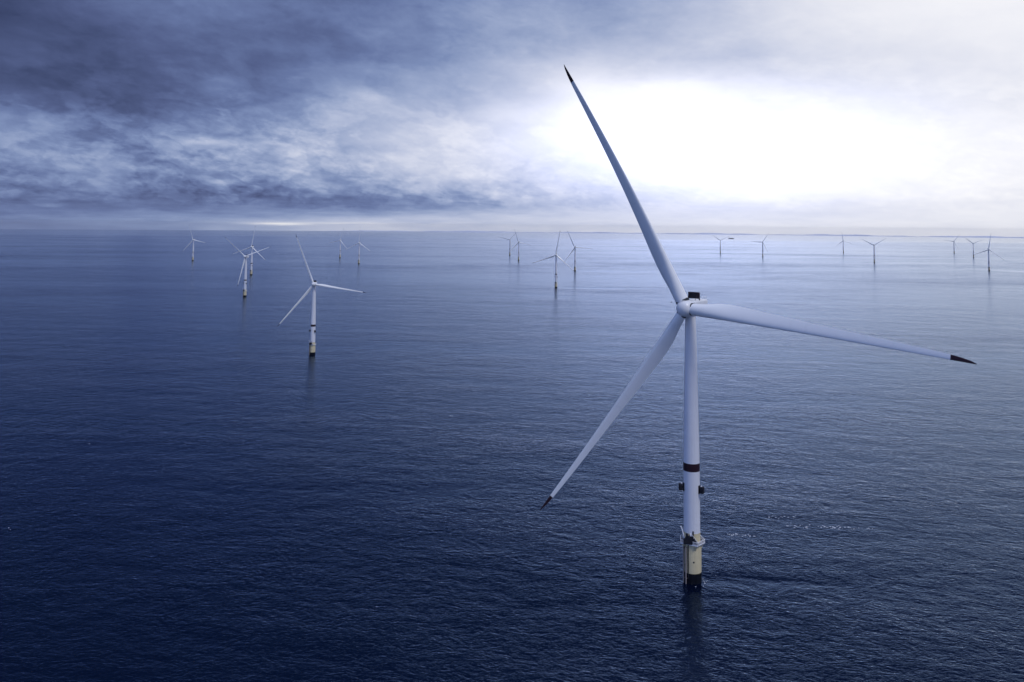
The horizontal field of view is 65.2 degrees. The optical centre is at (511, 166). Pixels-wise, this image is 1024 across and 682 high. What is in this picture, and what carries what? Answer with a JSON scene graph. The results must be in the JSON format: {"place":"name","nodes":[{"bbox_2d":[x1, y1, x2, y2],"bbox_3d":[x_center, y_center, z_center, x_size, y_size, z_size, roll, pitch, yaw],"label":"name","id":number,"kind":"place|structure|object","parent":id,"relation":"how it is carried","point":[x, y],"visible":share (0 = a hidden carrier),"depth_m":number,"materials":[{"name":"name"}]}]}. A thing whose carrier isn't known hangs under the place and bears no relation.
{"place":"outdoors","nodes":[
{"label":"outdoors","id":0,"kind":"place"},
{"bbox_2d":[0,229,1023,681],"bbox_3d":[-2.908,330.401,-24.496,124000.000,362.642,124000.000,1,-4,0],"label":"sea","id":1,"kind":"structure","parent":0,"point":[210,471],"depth_m":512.92,"materials":[{"name":"liquid"}]},
{"bbox_2d":[189,226,204,260],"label":"wind turbine","id":2,"kind":"object","parent":1,"relation":"in","point":[193,247],"visible":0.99,"depth_m":3269.99,"materials":[{"name":"metal"}]},
{"bbox_2d":[226,238,268,296],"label":"wind turbine","id":3,"kind":"object","parent":1,"relation":"in","point":[245,277],"visible":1,"depth_m":1660.22,"materials":[{"name":"metal"}]},
{"bbox_2d":[233,230,261,274],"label":"wind turbine","id":4,"kind":"object","parent":1,"relation":"in","point":[252,248],"visible":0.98,"depth_m":2371.37,"materials":[{"name":"metal"}]},
{"bbox_2d":[279,236,364,354],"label":"wind turbine","id":5,"kind":"object","parent":1,"relation":"in","point":[312,330],"visible":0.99,"depth_m":927.08,"materials":[{"name":"metal"}]},
{"bbox_2d":[330,228,344,257],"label":"wind turbine","id":6,"kind":"object","parent":1,"relation":"in","point":[340,246],"visible":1,"depth_m":3680.20,"materials":[{"name":"metal"}]},
{"bbox_2d":[345,233,369,263],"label":"wind turbine","id":7,"kind":"object","parent":1,"relation":"in","point":[358,250],"visible":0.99,"depth_m":3119.31,"materials":[{"name":"metal"}]},
{"bbox_2d":[501,231,517,254],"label":"wind turbine","id":8,"kind":"object","parent":1,"relation":"in","point":[510,242],"visible":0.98,"depth_m":4209.41,"materials":[{"name":"metal"}]},
{"bbox_2d":[512,232,528,259],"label":"wind turbine","id":9,"kind":"object","parent":1,"relation":"in","point":[518,246],"visible":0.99,"depth_m":3587.05,"materials":[{"name":"metal"}]},
{"bbox_2d":[534,233,573,287],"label":"wind turbine","id":10,"kind":"object","parent":1,"relation":"in","point":[556,256],"visible":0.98,"depth_m":1975.53,"materials":[{"name":"metal"}]},
{"bbox_2d":[564,231,589,270],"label":"wind turbine","id":11,"kind":"object","parent":1,"relation":"in","point":[574,248],"visible":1,"depth_m":2740.63,"materials":[{"name":"metal"}]},
{"bbox_2d":[540,65,975,584],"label":"wind turbine","id":12,"kind":"object","parent":1,"relation":"in","point":[688,310],"visible":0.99,"depth_m":343.91,"materials":[{"name":"metal"}]},
{"bbox_2d":[753,233,768,256],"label":"wind turbine","id":13,"kind":"object","parent":1,"relation":"in","point":[762,246],"visible":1,"depth_m":4341.91,"materials":[{"name":"metal"}]},
{"bbox_2d":[862,239,882,262],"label":"wind turbine","id":14,"kind":"object","parent":1,"relation":"in","point":[874,248],"visible":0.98,"depth_m":3672.68,"materials":[{"name":"metal"}]},
{"bbox_2d":[974,235,1003,270],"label":"wind turbine","id":15,"kind":"object","parent":1,"relation":"in","point":[988,249],"visible":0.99,"depth_m":3011.65,"materials":[{"name":"metal"}]},
{"bbox_2d":[0,0,1023,236],"label":"sky","id":16,"kind":"structure","parent":0,"point":[760,117],"materials":[{"name":"grey"}]},
{"bbox_2d":[359,230,1023,237],"bbox_3d":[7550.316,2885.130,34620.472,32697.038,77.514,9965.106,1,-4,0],"label":"distant shore","id":17,"kind":"structure","parent":0,"point":[715,233],"depth_m":35112.46,"materials":[{"name":"grey"}]}
]}

